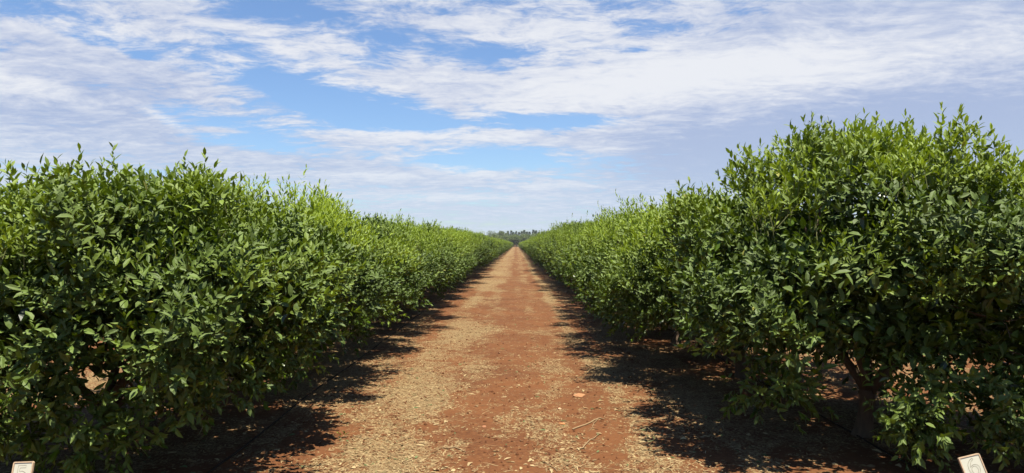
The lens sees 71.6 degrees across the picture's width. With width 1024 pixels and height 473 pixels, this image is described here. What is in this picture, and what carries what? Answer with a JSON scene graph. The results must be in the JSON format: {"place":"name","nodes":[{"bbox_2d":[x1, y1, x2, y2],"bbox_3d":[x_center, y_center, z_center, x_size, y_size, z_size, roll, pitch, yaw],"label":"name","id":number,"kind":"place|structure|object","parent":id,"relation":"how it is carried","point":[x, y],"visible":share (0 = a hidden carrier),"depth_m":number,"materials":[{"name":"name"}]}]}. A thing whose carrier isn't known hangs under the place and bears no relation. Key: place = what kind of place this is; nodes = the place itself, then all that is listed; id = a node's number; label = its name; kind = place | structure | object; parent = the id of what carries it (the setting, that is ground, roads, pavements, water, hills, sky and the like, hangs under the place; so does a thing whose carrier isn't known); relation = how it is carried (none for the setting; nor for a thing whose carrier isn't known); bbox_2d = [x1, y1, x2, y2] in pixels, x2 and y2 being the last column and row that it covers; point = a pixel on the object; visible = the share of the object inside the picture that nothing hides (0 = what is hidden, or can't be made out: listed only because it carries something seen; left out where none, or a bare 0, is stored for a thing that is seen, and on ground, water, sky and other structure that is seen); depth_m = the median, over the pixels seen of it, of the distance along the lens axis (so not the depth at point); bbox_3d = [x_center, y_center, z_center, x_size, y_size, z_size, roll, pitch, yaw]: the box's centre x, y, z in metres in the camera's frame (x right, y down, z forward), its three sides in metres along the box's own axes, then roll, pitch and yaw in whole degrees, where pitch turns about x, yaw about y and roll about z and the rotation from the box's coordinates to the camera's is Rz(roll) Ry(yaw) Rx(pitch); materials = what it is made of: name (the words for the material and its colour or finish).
{"place":"outdoors","nodes":[
{"label":"outdoors","id":0,"kind":"place"},
{"bbox_2d":[266,247,682,472],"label":"path","id":1,"kind":"structure","parent":0,"point":[512,275],"depth_m":7.61,"materials":[{"name":"red soil"}]},
{"bbox_2d":[238,293,746,472],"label":"soil crumbs","id":2,"kind":"object","parent":1,"relation":"on","point":[465,453],"visible":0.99,"depth_m":6.69,"materials":[{"name":"brown soil"}]},
{"bbox_2d":[0,284,1023,472],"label":"straw litter","id":3,"kind":"object","parent":1,"relation":"on","point":[468,464],"visible":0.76,"depth_m":6.39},
{"bbox_2d":[573,393,584,396],"bbox_3d":[0.763,1.778,7.973,0.121,0.027,0.174,0,-1,33],"label":"stone","id":4,"kind":"object","parent":1,"relation":"on","point":[578,395],"visible":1,"depth_m":7.93,"materials":[{"name":"stone"}]},
{"bbox_2d":[572,417,603,429],"bbox_3d":[0.766,1.772,6.694,0.163,0.026,0.487,0,-1,38],"label":"dry stick","id":5,"kind":"object","parent":1,"relation":"on","point":[596,419],"visible":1,"depth_m":6.69,"materials":[{"name":"brown wood"}]},
{"bbox_2d":[579,434,599,448],"bbox_3d":[0.712,1.765,6.099,0.138,0.034,0.439,0,-1,27],"label":"dry stick","id":6,"kind":"object","parent":1,"relation":"on","point":[588,441],"visible":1,"depth_m":6.09,"materials":[{"name":"brown wood"}]},
{"bbox_2d":[0,245,1023,472],"bbox_3d":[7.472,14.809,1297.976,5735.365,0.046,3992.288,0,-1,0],"label":"ground","id":7,"kind":"structure","parent":0,"point":[846,459],"depth_m":7.05,"materials":[{"name":"red soil"}]},
{"bbox_2d":[11,461,34,472],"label":"number sign","id":8,"kind":"object","parent":7,"relation":"on","point":[23,467],"visible":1,"depth_m":4.16,"materials":[{"name":"beige wood"}]},
{"bbox_2d":[36,468,49,472],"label":"weed","id":9,"kind":"object","parent":7,"relation":"on","point":[38,471],"visible":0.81,"depth_m":5.11,"materials":[{"name":"green plant"}]},
{"bbox_2d":[0,142,365,472],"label":"citrus tree","id":10,"kind":"object","parent":7,"relation":"on","point":[80,258],"visible":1,"depth_m":4.77,"materials":[{"name":"green plant"}]},
{"bbox_2d":[96,164,425,395],"bbox_3d":[-3.045,0.469,8.406,3.935,2.793,3.940,0,-1,0],"label":"citrus tree","id":11,"kind":"object","parent":7,"relation":"on","point":[371,282],"visible":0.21,"depth_m":7.88,"materials":[{"name":"green plant"}]},
{"bbox_2d":[207,254,501,472],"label":"drip hose","id":12,"kind":"object","parent":7,"relation":"on","point":[233,454],"visible":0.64,"depth_m":7.46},
{"bbox_2d":[307,214,435,351],"bbox_3d":[-3.029,0.681,11.114,3.633,2.394,3.760,0,-1,0],"label":"citrus tree","id":13,"kind":"object","parent":7,"relation":"on","point":[411,285],"visible":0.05,"depth_m":10.96,"materials":[{"name":"green plant"}]},
{"bbox_2d":[355,212,462,329],"bbox_3d":[-2.865,0.705,13.967,3.827,2.415,3.618,0,-1,0],"label":"citrus tree","id":14,"kind":"object","parent":7,"relation":"on","point":[433,257],"visible":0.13,"depth_m":13.64,"materials":[{"name":"green plant"}]},
{"bbox_2d":[368,209,476,315],"bbox_3d":[-2.931,0.641,16.766,4.318,2.579,3.839,0,-1,0],"label":"citrus tree","id":15,"kind":"object","parent":7,"relation":"on","point":[429,232],"visible":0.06,"depth_m":16.45,"materials":[{"name":"green plant"}]},
{"bbox_2d":[385,216,468,305],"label":"citrus tree","id":16,"kind":"object","parent":7,"relation":"on","point":[440,287],"visible":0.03,"depth_m":19.18,"materials":[{"name":"green plant"}]},
{"bbox_2d":[415,221,476,297],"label":"citrus tree","id":17,"kind":"object","parent":7,"relation":"on","point":[458,238],"visible":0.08,"depth_m":21.80,"materials":[{"name":"green plant"}]},
{"bbox_2d":[422,228,477,291],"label":"citrus tree","id":18,"kind":"object","parent":7,"relation":"on","point":[464,244],"visible":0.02,"depth_m":24.87,"materials":[{"name":"green plant"}]},
{"bbox_2d":[421,226,481,280],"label":"citrus tree","id":19,"kind":"object","parent":7,"relation":"on","point":[468,237],"visible":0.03,"depth_m":27.24,"materials":[{"name":"green plant"}]},
{"bbox_2d":[444,225,493,282],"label":"citrus tree","id":20,"kind":"object","parent":7,"relation":"on","point":[483,251],"visible":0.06,"depth_m":30.25,"materials":[{"name":"green plant"}]},
{"bbox_2d":[447,228,501,271],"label":"citrus tree","id":21,"kind":"object","parent":7,"relation":"on","point":[487,243],"visible":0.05,"depth_m":35.79,"materials":[{"name":"green plant"}]},
{"bbox_2d":[469,233,491,267],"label":"citrus tree","id":22,"kind":"object","parent":7,"relation":"on","point":[481,257],"visible":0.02,"depth_m":33.38,"materials":[{"name":"green plant"}]},
{"bbox_2d":[491,230,503,236],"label":"windbreak tree","id":23,"kind":"object","parent":7,"relation":"on","point":[501,233],"visible":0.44,"depth_m":414.19,"materials":[{"name":"green plant"}]},
{"bbox_2d":[506,234,516,246],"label":"bushy tree","id":24,"kind":"object","parent":7,"relation":"on","point":[511,239],"visible":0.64,"depth_m":382.44,"materials":[{"name":"green plant"}]},
{"bbox_2d":[510,234,521,246],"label":"bushy tree","id":25,"kind":"object","parent":7,"relation":"on","point":[518,240],"visible":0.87,"depth_m":381.10,"materials":[{"name":"green plant"}]},
{"bbox_2d":[513,233,528,243],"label":"bushy tree","id":26,"kind":"object","parent":7,"relation":"on","point":[523,235],"visible":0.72,"depth_m":382.39,"materials":[{"name":"green plant"}]},
{"bbox_2d":[526,226,551,267],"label":"citrus tree","id":27,"kind":"object","parent":7,"relation":"on","point":[529,246],"visible":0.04,"depth_m":44.44,"materials":[{"name":"green plant"}]},
{"bbox_2d":[532,227,556,267],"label":"citrus tree","id":28,"kind":"object","parent":7,"relation":"on","point":[546,236],"visible":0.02,"depth_m":39.11,"materials":[{"name":"green plant"}]},
{"bbox_2d":[535,213,581,273],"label":"citrus tree","id":29,"kind":"object","parent":7,"relation":"on","point":[552,234],"visible":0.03,"depth_m":31.10,"materials":[{"name":"green plant"}]},
{"bbox_2d":[537,220,582,281],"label":"citrus tree","id":30,"kind":"object","parent":7,"relation":"on","point":[550,268],"visible":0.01,"depth_m":28.17,"materials":[{"name":"green plant"}]},
{"bbox_2d":[540,210,593,283],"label":"citrus tree","id":31,"kind":"object","parent":7,"relation":"on","point":[550,253],"visible":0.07,"depth_m":25.55,"materials":[{"name":"green plant"}]},
{"bbox_2d":[550,220,594,290],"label":"citrus tree","id":32,"kind":"object","parent":7,"relation":"on","point":[559,245],"visible":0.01,"depth_m":22.50,"materials":[{"name":"green plant"}]},
{"bbox_2d":[555,204,645,312],"bbox_3d":[3.011,0.556,17.272,3.852,2.823,4.302,0,-1,0],"label":"citrus tree","id":33,"kind":"object","parent":7,"relation":"on","point":[583,236],"visible":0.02,"depth_m":17.35,"materials":[{"name":"green plant"}]},
{"bbox_2d":[553,195,661,326],"bbox_3d":[3.040,0.533,14.605,4.422,2.768,4.551,0,-1,0],"label":"citrus tree","id":34,"kind":"object","parent":7,"relation":"on","point":[564,261],"visible":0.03,"depth_m":14.58,"materials":[{"name":"green plant"}]},
{"bbox_2d":[563,184,758,355],"bbox_3d":[2.854,0.525,11.888,4.058,2.773,4.531,0,-1,0],"label":"citrus tree","id":35,"kind":"object","parent":7,"relation":"on","point":[585,263],"visible":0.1,"depth_m":11.25,"materials":[{"name":"green plant"}]},
{"bbox_2d":[584,182,853,378],"bbox_3d":[2.957,0.582,9.008,4.178,2.568,3.799,0,-1,0],"label":"citrus tree","id":36,"kind":"object","parent":7,"relation":"on","point":[637,284],"visible":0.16,"depth_m":8.71,"materials":[{"name":"green plant"}]},
{"bbox_2d":[668,329,924,472],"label":"drip hose","id":37,"kind":"object","parent":7,"relation":"on","point":[908,463],"visible":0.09,"depth_m":6.22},
{"bbox_2d":[638,102,1023,472],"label":"citrus tree","id":38,"kind":"object","parent":7,"relation":"on","point":[938,260],"visible":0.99,"depth_m":5.54,"materials":[{"name":"green plant"}]},
{"bbox_2d":[958,453,986,472],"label":"number sign","id":39,"kind":"object","parent":7,"relation":"on","point":[972,463],"visible":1,"depth_m":4.32,"materials":[{"name":"beige wood"}]},
{"bbox_2d":[0,0,1023,236],"label":"sky","id":40,"kind":"structure","parent":0,"point":[479,116],"materials":[{"name":"blue"}]}
]}

